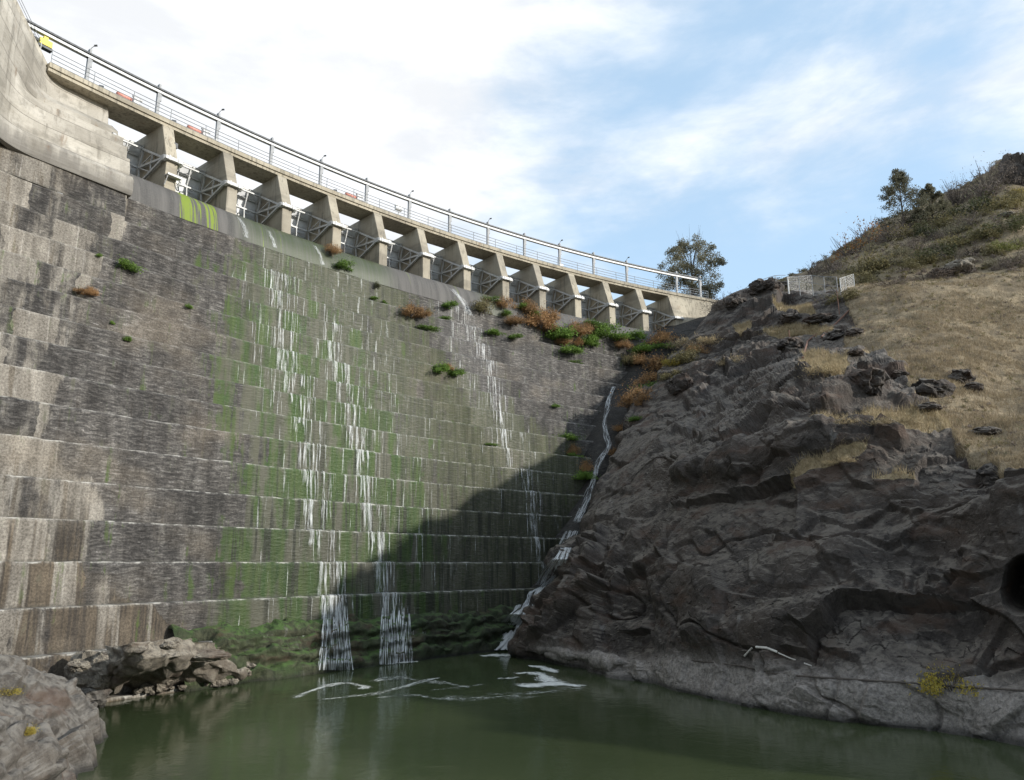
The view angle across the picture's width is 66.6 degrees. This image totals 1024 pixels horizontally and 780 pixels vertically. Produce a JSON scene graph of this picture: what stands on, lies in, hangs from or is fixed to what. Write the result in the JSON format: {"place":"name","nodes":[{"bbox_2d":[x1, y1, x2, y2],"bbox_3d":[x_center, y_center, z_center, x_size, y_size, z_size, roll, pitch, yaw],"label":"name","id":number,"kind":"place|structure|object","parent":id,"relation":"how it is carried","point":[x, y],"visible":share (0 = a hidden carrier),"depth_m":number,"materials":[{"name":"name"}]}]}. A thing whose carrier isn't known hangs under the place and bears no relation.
{"place":"outdoors","nodes":[
{"label":"outdoors","id":0,"kind":"place"},
{"bbox_2d":[0,654,107,779],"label":"rock bank","id":1,"kind":"object","parent":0,"point":[61,713],"visible":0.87,"depth_m":22.32,"materials":[{"name":"stone"}]},
{"bbox_2d":[66,660,91,671],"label":"boulder","id":2,"kind":"object","parent":1,"relation":"on","point":[78,666],"visible":1,"depth_m":30.02,"materials":[{"name":"stone"}]},
{"bbox_2d":[64,650,111,689],"bbox_3d":[-17.796,12.056,32.912,2.081,2.107,1.660,9,-16,-36],"label":"boulder","id":3,"kind":"object","parent":1,"relation":"on","point":[95,676],"visible":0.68,"depth_m":32.50,"materials":[{"name":"stone"}]},
{"bbox_2d":[81,686,111,707],"bbox_3d":[-17.736,12.799,32.468,1.958,1.185,1.410,9,-16,-36],"label":"boulder","id":4,"kind":"object","parent":1,"relation":"on","point":[99,696],"visible":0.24,"depth_m":32.26,"materials":[{"name":"stone"}]},
{"bbox_2d":[17,0,1023,305],"label":"sky","id":5,"kind":"structure","parent":0,"point":[612,129],"materials":[{"name":"blue"}]},
{"bbox_2d":[76,650,1023,779],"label":"water","id":6,"kind":"structure","parent":0,"point":[593,726],"depth_m":26.62,"materials":[{"name":"liquid"}]},
{"bbox_2d":[168,604,523,691],"bbox_3d":[-7.761,16.105,47.408,2.803,5.008,26.949,-11,-17,39],"label":"rock ledge","id":7,"kind":"object","parent":6,"relation":"in","point":[283,649],"visible":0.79,"depth_m":45.43,"materials":[{"name":"plant"}]},
{"bbox_2d":[319,602,352,669],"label":"waterfall","id":8,"kind":"structure","parent":7,"relation":"on","point":[335,624],"depth_m":44.87,"materials":[{"name":"white liquid"}]},
{"bbox_2d":[380,597,395,663],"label":"waterfall","id":9,"kind":"structure","parent":7,"relation":"on","point":[388,635],"depth_m":47.86,"materials":[{"name":"white liquid"}]},
{"bbox_2d":[394,611,412,662],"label":"waterfall","id":10,"kind":"structure","parent":7,"relation":"on","point":[402,637],"depth_m":48.30,"materials":[{"name":"white liquid"}]},
{"bbox_2d":[295,654,579,698],"bbox_3d":[-3.100,14.903,40.114,19.645,0.010,18.220,9,-16,-36],"label":"foam","id":11,"kind":"object","parent":6,"relation":"on","point":[544,678],"visible":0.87,"depth_m":39.49,"materials":[{"name":"white"}]},
{"bbox_2d":[507,280,1023,746],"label":"cliff","id":12,"kind":"structure","parent":0,"point":[705,528],"depth_m":36.66,"materials":[{"name":"stone"}]},
{"bbox_2d":[0,0,716,701],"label":"dam","id":13,"kind":"structure","parent":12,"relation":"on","point":[156,478],"depth_m":53.15,"materials":[{"name":"concrete"}]},
{"bbox_2d":[115,254,148,273],"bbox_3d":[-25.367,-8.344,51.589,2.245,1.024,1.656,12,-18,-43],"label":"shrub","id":14,"kind":"object","parent":13,"relation":"attached to","point":[125,263],"visible":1,"depth_m":51.37,"materials":[{"name":"green plant"}]},
{"bbox_2d":[105,637,247,695],"bbox_3d":[-16.358,13.427,37.656,5.636,3.724,15.020,-2,-13,6],"label":"rock outcrop","id":15,"kind":"object","parent":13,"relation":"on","point":[153,664],"visible":0.69,"depth_m":34.03,"materials":[{"name":"stone"}]},
{"bbox_2d":[159,640,179,649],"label":"boulder","id":16,"kind":"object","parent":15,"relation":"on","point":[168,645],"visible":1,"depth_m":30.11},
{"bbox_2d":[190,649,231,662],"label":"concrete slab","id":17,"kind":"structure","parent":15,"relation":"on","point":[206,655],"depth_m":35.41,"materials":[{"name":"concrete"}]},
{"bbox_2d":[271,273,341,623],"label":"waterfall","id":18,"kind":"structure","parent":13,"relation":"on","point":[304,459],"depth_m":51.20,"materials":[{"name":"white liquid"}]},
{"bbox_2d":[323,240,344,256],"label":"shrub","id":19,"kind":"object","parent":13,"relation":"on","point":[333,249],"visible":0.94,"depth_m":69.14,"materials":[{"name":"orange plant"}]},
{"bbox_2d":[333,257,356,271],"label":"shrub","id":20,"kind":"object","parent":13,"relation":"attached to","point":[344,264],"visible":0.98,"depth_m":69.54,"materials":[{"name":"green plant"}]},
{"bbox_2d":[329,322,396,607],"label":"waterfall","id":21,"kind":"structure","parent":13,"relation":"on","point":[369,504],"depth_m":52.85,"materials":[{"name":"white liquid"}]},
{"bbox_2d":[26,19,708,297],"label":"railing","id":22,"kind":"object","parent":13,"relation":"on","point":[90,56],"visible":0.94,"depth_m":75.34,"materials":[{"name":"metal"}]},
{"bbox_2d":[33,33,52,53],"bbox_3d":[-34.324,-25.384,56.547,0.450,0.960,1.800,-9,-15,33],"label":"hoist trolley","id":23,"kind":"object","parent":22,"relation":"hanging from","point":[47,45],"visible":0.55,"depth_m":56.74,"materials":[{"name":"metal"}]},
{"bbox_2d":[399,299,423,318],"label":"shrub","id":24,"kind":"object","parent":13,"relation":"on","point":[411,311],"visible":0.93,"depth_m":72.86,"materials":[{"name":"orange plant"}]},
{"bbox_2d":[431,359,449,373],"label":"shrub","id":25,"kind":"object","parent":13,"relation":"attached to","point":[443,367],"visible":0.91,"depth_m":70.05,"materials":[{"name":"green plant"}]},
{"bbox_2d":[469,290,497,314],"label":"shrub","id":26,"kind":"object","parent":13,"relation":"attached to","point":[483,305],"visible":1,"depth_m":80.14,"materials":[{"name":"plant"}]},
{"bbox_2d":[494,291,523,309],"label":"shrub","id":27,"kind":"object","parent":13,"relation":"on","point":[503,304],"visible":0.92,"depth_m":82.56,"materials":[{"name":"orange plant"}]},
{"bbox_2d":[501,313,529,325],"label":"shrub","id":28,"kind":"object","parent":13,"relation":"on","point":[516,321],"visible":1,"depth_m":82.25,"materials":[{"name":"orange plant"}]},
{"bbox_2d":[521,298,539,313],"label":"shrub","id":29,"kind":"object","parent":13,"relation":"on","point":[530,306],"visible":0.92,"depth_m":84.50,"materials":[{"name":"orange plant"}]},
{"bbox_2d":[517,300,559,328],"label":"shrub","id":30,"kind":"object","parent":13,"relation":"on","point":[534,320],"visible":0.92,"depth_m":84.49,"materials":[{"name":"orange plant"}]},
{"bbox_2d":[495,391,611,649],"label":"waterfall","id":31,"kind":"structure","parent":13,"relation":"on","point":[514,619],"depth_m":54.66,"materials":[{"name":"white liquid"}]},
{"bbox_2d":[540,322,579,339],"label":"shrub","id":32,"kind":"object","parent":13,"relation":"on","point":[564,333],"visible":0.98,"depth_m":85.25,"materials":[{"name":"green plant"}]},
{"bbox_2d":[556,341,586,354],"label":"shrub","id":33,"kind":"object","parent":13,"relation":"attached to","point":[573,349],"visible":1,"depth_m":85.33,"materials":[{"name":"green plant"}]},
{"bbox_2d":[568,318,592,335],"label":"shrub","id":34,"kind":"object","parent":13,"relation":"on","point":[581,331],"visible":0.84,"depth_m":87.62,"materials":[{"name":"orange plant"}]},
{"bbox_2d":[570,469,599,479],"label":"shrub","id":35,"kind":"object","parent":13,"relation":"attached to","point":[585,474],"visible":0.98,"depth_m":70.41,"materials":[{"name":"green plant"}]},
{"bbox_2d":[577,329,600,347],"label":"shrub","id":36,"kind":"object","parent":13,"relation":"on","point":[589,339],"visible":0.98,"depth_m":88.52,"materials":[{"name":"green plant"}]},
{"bbox_2d":[591,317,624,339],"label":"shrub","id":37,"kind":"object","parent":13,"relation":"on","point":[604,330],"visible":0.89,"depth_m":89.91,"materials":[{"name":"green plant"}]},
{"bbox_2d":[626,325,647,340],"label":"shrub","id":38,"kind":"object","parent":13,"relation":"on","point":[634,334],"visible":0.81,"depth_m":92.69,"materials":[{"name":"green plant"}]},
{"bbox_2d":[627,340,657,353],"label":"shrub","id":39,"kind":"object","parent":13,"relation":"on","point":[644,347],"visible":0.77,"depth_m":91.46,"materials":[{"name":"green plant"}]},
{"bbox_2d":[610,379,653,402],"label":"shrub","id":40,"kind":"object","parent":12,"relation":"on","point":[641,395],"visible":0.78,"depth_m":77.03,"materials":[{"name":"orange plant"}]},
{"bbox_2d":[623,368,656,384],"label":"shrub","id":41,"kind":"object","parent":12,"relation":"on","point":[649,377],"visible":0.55,"depth_m":84.38,"materials":[{"name":"orange plant"}]},
{"bbox_2d":[634,352,666,370],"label":"shrub","id":42,"kind":"object","parent":12,"relation":"on","point":[654,363],"visible":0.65,"depth_m":88.30,"materials":[{"name":"orange plant"}]},
{"bbox_2d":[642,325,681,344],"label":"shrub","id":43,"kind":"object","parent":12,"relation":"on","point":[661,334],"visible":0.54,"depth_m":93.34,"materials":[{"name":"orange plant"}]},
{"bbox_2d":[667,373,693,393],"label":"boulder","id":44,"kind":"object","parent":12,"relation":"on","point":[680,382],"visible":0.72,"depth_m":74.10,"materials":[{"name":"stone"}]},
{"bbox_2d":[668,344,703,362],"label":"shrub","id":45,"kind":"object","parent":12,"relation":"on","point":[684,356],"visible":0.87,"depth_m":82.81,"materials":[{"name":"green plant"}]},
{"bbox_2d":[675,332,724,346],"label":"dry grass","id":46,"kind":"structure","parent":12,"relation":"on","point":[703,339],"depth_m":84.61,"materials":[{"name":"beige plant"}]},
{"bbox_2d":[690,288,744,315],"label":"shrub","id":47,"kind":"object","parent":12,"relation":"on","point":[718,304],"visible":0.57,"depth_m":91.66,"materials":[{"name":"beige plant"}]},
{"bbox_2d":[725,294,746,310],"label":"boulder","id":48,"kind":"object","parent":12,"relation":"on","point":[735,300],"visible":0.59,"depth_m":89.78,"materials":[{"name":"stone"}]},
{"bbox_2d":[748,278,766,294],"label":"boulder","id":49,"kind":"object","parent":12,"relation":"on","point":[757,286],"visible":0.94,"depth_m":90.51,"materials":[{"name":"stone"}]},
{"bbox_2d":[764,277,780,290],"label":"boulder","id":50,"kind":"object","parent":12,"relation":"on","point":[771,283],"visible":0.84,"depth_m":89.84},
{"bbox_2d":[776,336,803,354],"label":"boulder","id":51,"kind":"object","parent":12,"relation":"on","point":[785,344],"visible":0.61,"depth_m":70.67,"materials":[{"name":"stone"}]},
{"bbox_2d":[777,313,802,323],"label":"boulder","id":52,"kind":"object","parent":12,"relation":"on","point":[787,318],"visible":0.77,"depth_m":81.40,"materials":[{"name":"stone"}]},
{"bbox_2d":[787,275,837,295],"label":"chain link fence","id":53,"kind":"object","parent":12,"relation":"on","point":[823,278],"visible":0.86,"depth_m":86.43,"materials":[{"name":"metal"}]},
{"bbox_2d":[801,313,836,326],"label":"boulder","id":54,"kind":"object","parent":12,"relation":"on","point":[816,318],"visible":0.69,"depth_m":77.51,"materials":[{"name":"stone"}]},
{"bbox_2d":[796,357,850,377],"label":"dry grass","id":55,"kind":"structure","parent":12,"relation":"on","point":[822,369],"depth_m":46.14,"materials":[{"name":"beige plant"}]},
{"bbox_2d":[823,329,844,340],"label":"boulder","id":56,"kind":"object","parent":12,"relation":"on","point":[836,334],"visible":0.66,"depth_m":70.30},
{"bbox_2d":[655,655,1023,690],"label":"pipe","id":57,"kind":"object","parent":12,"relation":"on","point":[992,688],"visible":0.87,"depth_m":28.49,"materials":[{"name":"grey metal"}]},
{"bbox_2d":[846,360,889,395],"bbox_3d":[19.095,-0.393,41.760,2.057,2.467,2.311,9,-16,-36],"label":"boulder","id":58,"kind":"object","parent":12,"relation":"on","point":[869,377],"visible":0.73,"depth_m":41.01,"materials":[{"name":"stone"}]},
{"bbox_2d":[845,413,931,426],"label":"dry grass","id":59,"kind":"structure","parent":12,"relation":"on","point":[902,421],"depth_m":36.65,"materials":[{"name":"beige plant"}]},
{"bbox_2d":[912,402,942,411],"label":"boulder","id":60,"kind":"object","parent":12,"relation":"on","point":[927,406],"visible":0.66,"depth_m":40.38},
{"bbox_2d":[904,659,983,698],"bbox_3d":[15.110,10.037,27.310,2.422,1.268,2.729,-7,-14,26],"label":"shrub","id":61,"kind":"object","parent":12,"relation":"on","point":[933,687],"visible":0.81,"depth_m":26.91,"materials":[{"name":"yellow plant"}]},
{"bbox_2d":[975,463,999,488],"bbox_3d":[20.339,3.754,32.707,1.554,1.445,1.536,9,-16,-36],"label":"boulder","id":62,"kind":"object","parent":12,"relation":"on","point":[985,475],"visible":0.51,"depth_m":32.51,"materials":[{"name":"stone"}]},
{"bbox_2d":[733,270,1023,487],"bbox_3d":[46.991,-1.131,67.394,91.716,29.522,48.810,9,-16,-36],"label":"hillside","id":63,"kind":"structure","parent":0,"point":[949,289],"depth_m":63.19,"materials":[{"name":"beige plant"}]},
{"bbox_2d":[814,283,867,305],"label":"shrub","id":64,"kind":"object","parent":63,"relation":"on","point":[847,295],"visible":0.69,"depth_m":79.22,"materials":[{"name":"brown plant"}]},
{"bbox_2d":[867,275,927,287],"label":"shrub","id":65,"kind":"object","parent":63,"relation":"on","point":[893,281],"visible":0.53,"depth_m":81.38,"materials":[{"name":"green plant"}]},
{"bbox_2d":[911,378,955,397],"bbox_3d":[24.236,0.144,45.312,2.302,1.633,2.381,9,-16,-36],"label":"boulder","id":66,"kind":"object","parent":63,"relation":"on","point":[924,387],"visible":0.65,"depth_m":44.60,"materials":[{"name":"stone"}]},
{"bbox_2d":[947,369,975,383],"bbox_3d":[28.084,-0.771,48.881,1.825,1.149,1.694,9,-16,-36],"label":"boulder","id":67,"kind":"object","parent":63,"relation":"on","point":[961,375],"visible":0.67,"depth_m":48.34,"materials":[{"name":"stone"}]},
{"bbox_2d":[963,382,983,392],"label":"boulder","id":68,"kind":"object","parent":63,"relation":"on","point":[975,386],"visible":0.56,"depth_m":46.84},
{"bbox_2d":[967,426,1002,434],"bbox_3d":[23.397,2.058,38.540,1.470,0.578,1.395,9,-16,-36],"label":"boulder","id":69,"kind":"object","parent":63,"relation":"on","point":[987,430],"visible":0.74,"depth_m":38.14,"materials":[{"name":"stone"}]},
{"bbox_2d":[777,159,1023,290],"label":"hill","id":70,"kind":"structure","parent":0,"point":[930,265],"depth_m":97.21,"materials":[{"name":"green plant"}]},
{"bbox_2d":[656,227,727,299],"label":"juniper tree","id":71,"kind":"object","parent":70,"relation":"on","point":[680,249],"visible":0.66,"depth_m":121.54,"materials":[{"name":"green plant"}]},
{"bbox_2d":[807,248,851,277],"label":"shrub","id":72,"kind":"object","parent":70,"relation":"on","point":[834,268],"visible":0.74,"depth_m":101.66,"materials":[{"name":"green plant"}]},
{"bbox_2d":[829,232,867,261],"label":"shrub","id":73,"kind":"object","parent":70,"relation":"on","point":[841,250],"visible":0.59,"depth_m":110.86,"materials":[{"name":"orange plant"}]},
{"bbox_2d":[837,258,885,284],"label":"shrub","id":74,"kind":"object","parent":70,"relation":"on","point":[864,277],"visible":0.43,"depth_m":91.56,"materials":[{"name":"green plant"}]},
{"bbox_2d":[846,212,888,245],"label":"shrub","id":75,"kind":"object","parent":70,"relation":"on","point":[863,241],"visible":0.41,"depth_m":111.49,"materials":[{"name":"orange plant"}]},
{"bbox_2d":[840,246,902,280],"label":"shrub","id":76,"kind":"object","parent":70,"relation":"on","point":[876,267],"visible":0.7,"depth_m":94.13,"materials":[{"name":"green plant"}]},
{"bbox_2d":[858,216,911,246],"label":"shrub","id":77,"kind":"object","parent":70,"relation":"on","point":[883,238],"visible":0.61,"depth_m":106.71,"materials":[{"name":"green plant"}]},
{"bbox_2d":[774,152,1023,468],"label":"scrub","id":78,"kind":"object","parent":70,"relation":"on","point":[908,270],"visible":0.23,"depth_m":93.67,"materials":[{"name":"green plant"}]},
{"bbox_2d":[885,221,917,239],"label":"shrub","id":79,"kind":"object","parent":70,"relation":"on","point":[906,232],"visible":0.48,"depth_m":105.90,"materials":[{"name":"green plant"}]},
{"bbox_2d":[878,242,931,258],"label":"shrub","id":80,"kind":"object","parent":70,"relation":"on","point":[901,250],"visible":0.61,"depth_m":96.26,"materials":[{"name":"green plant"}]},
{"bbox_2d":[874,168,945,232],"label":"juniper tree","id":81,"kind":"object","parent":70,"relation":"on","point":[900,180],"visible":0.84,"depth_m":112.49,"materials":[{"name":"green plant"}]},
{"bbox_2d":[890,212,944,239],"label":"shrub","id":82,"kind":"object","parent":70,"relation":"on","point":[920,229],"visible":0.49,"depth_m":103.45,"materials":[{"name":"green plant"}]},
{"bbox_2d":[895,230,942,250],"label":"shrub","id":83,"kind":"object","parent":70,"relation":"on","point":[913,244],"visible":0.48,"depth_m":97.48,"materials":[{"name":"green plant"}]},
{"bbox_2d":[896,254,942,270],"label":"shrub","id":84,"kind":"object","parent":70,"relation":"on","point":[912,263],"visible":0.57,"depth_m":91.03,"materials":[{"name":"green plant"}]},
{"bbox_2d":[900,252,946,264],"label":"shrub","id":85,"kind":"object","parent":70,"relation":"on","point":[928,260],"visible":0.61,"depth_m":92.64,"materials":[{"name":"green plant"}]},
{"bbox_2d":[897,234,960,260],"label":"shrub","id":86,"kind":"object","parent":70,"relation":"on","point":[947,252],"visible":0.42,"depth_m":93.38,"materials":[{"name":"green plant"}]},
{"bbox_2d":[908,183,953,221],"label":"juniper tree","id":87,"kind":"object","parent":70,"relation":"on","point":[928,189],"visible":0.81,"depth_m":111.83,"materials":[{"name":"green plant"}]},
{"bbox_2d":[899,264,966,280],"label":"shrub","id":88,"kind":"object","parent":70,"relation":"on","point":[933,276],"visible":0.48,"depth_m":85.31,"materials":[{"name":"green plant"}]},
{"bbox_2d":[914,224,952,241],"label":"shrub","id":89,"kind":"object","parent":70,"relation":"on","point":[935,235],"visible":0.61,"depth_m":100.86,"materials":[{"name":"green plant"}]},
{"bbox_2d":[925,205,979,228],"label":"shrub","id":90,"kind":"object","parent":70,"relation":"on","point":[943,221],"visible":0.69,"depth_m":105.83,"materials":[{"name":"green plant"}]},
{"bbox_2d":[935,215,974,235],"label":"shrub","id":91,"kind":"object","parent":70,"relation":"on","point":[957,229],"visible":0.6,"depth_m":100.82,"materials":[{"name":"green plant"}]},
{"bbox_2d":[929,228,982,248],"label":"shrub","id":92,"kind":"object","parent":70,"relation":"on","point":[955,241],"visible":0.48,"depth_m":94.71,"materials":[{"name":"green plant"}]},
{"bbox_2d":[939,167,976,206],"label":"shrub","id":93,"kind":"object","parent":70,"relation":"on","point":[952,196],"visible":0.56,"depth_m":116.51,"materials":[{"name":"brown plant"}]},
{"bbox_2d":[943,257,975,273],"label":"boulder","id":94,"kind":"object","parent":70,"relation":"on","point":[960,263],"visible":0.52,"depth_m":85.72,"materials":[{"name":"stone"}]},
{"bbox_2d":[940,204,986,227],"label":"shrub","id":95,"kind":"object","parent":70,"relation":"on","point":[966,220],"visible":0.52,"depth_m":101.65,"materials":[{"name":"green plant"}]},
{"bbox_2d":[952,239,988,259],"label":"shrub","id":96,"kind":"object","parent":70,"relation":"on","point":[969,251],"visible":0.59,"depth_m":90.80,"materials":[{"name":"green plant"}]},
{"bbox_2d":[933,185,1008,221],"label":"shrub","id":97,"kind":"object","parent":70,"relation":"on","point":[972,204],"visible":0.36,"depth_m":107.41,"materials":[{"name":"green plant"}]},
{"bbox_2d":[947,219,1012,243],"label":"shrub","id":98,"kind":"object","parent":70,"relation":"on","point":[982,236],"visible":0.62,"depth_m":94.05,"materials":[{"name":"green plant"}]},
{"bbox_2d":[957,150,1021,201],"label":"shrub","id":99,"kind":"object","parent":70,"relation":"on","point":[988,187],"visible":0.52,"depth_m":114.59,"materials":[{"name":"brown plant"}]},
{"bbox_2d":[956,205,1023,237],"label":"shrub","id":100,"kind":"object","parent":70,"relation":"on","point":[1017,224],"visible":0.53,"depth_m":93.54,"materials":[{"name":"green plant"}]},
{"bbox_2d":[972,193,1023,214],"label":"shrub","id":101,"kind":"object","parent":70,"relation":"on","point":[998,205],"visible":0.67,"depth_m":102.72,"materials":[{"name":"green plant"}]},
{"bbox_2d":[986,234,1023,251],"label":"shrub","id":102,"kind":"object","parent":70,"relation":"on","point":[1002,245],"visible":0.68,"depth_m":88.98,"materials":[{"name":"green plant"}]},
{"bbox_2d":[986,153,1023,186],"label":"shrub","id":103,"kind":"object","parent":70,"relation":"on","point":[1012,173],"visible":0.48,"depth_m":115.30,"materials":[{"name":"brown plant"}]},
{"bbox_2d":[986,244,1023,267],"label":"shrub","id":104,"kind":"object","parent":70,"relation":"on","point":[1013,262],"visible":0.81,"depth_m":84.90,"materials":[{"name":"green plant"}]},
{"bbox_2d":[988,184,1023,205],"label":"shrub","id":105,"kind":"object","parent":70,"relation":"on","point":[1018,195],"visible":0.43,"depth_m":105.96,"materials":[{"name":"green plant"}]},
{"bbox_2d":[998,152,1023,185],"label":"crag","id":106,"kind":"structure","parent":70,"relation":"on","point":[1018,158],"depth_m":116.74,"materials":[{"name":"stone"}]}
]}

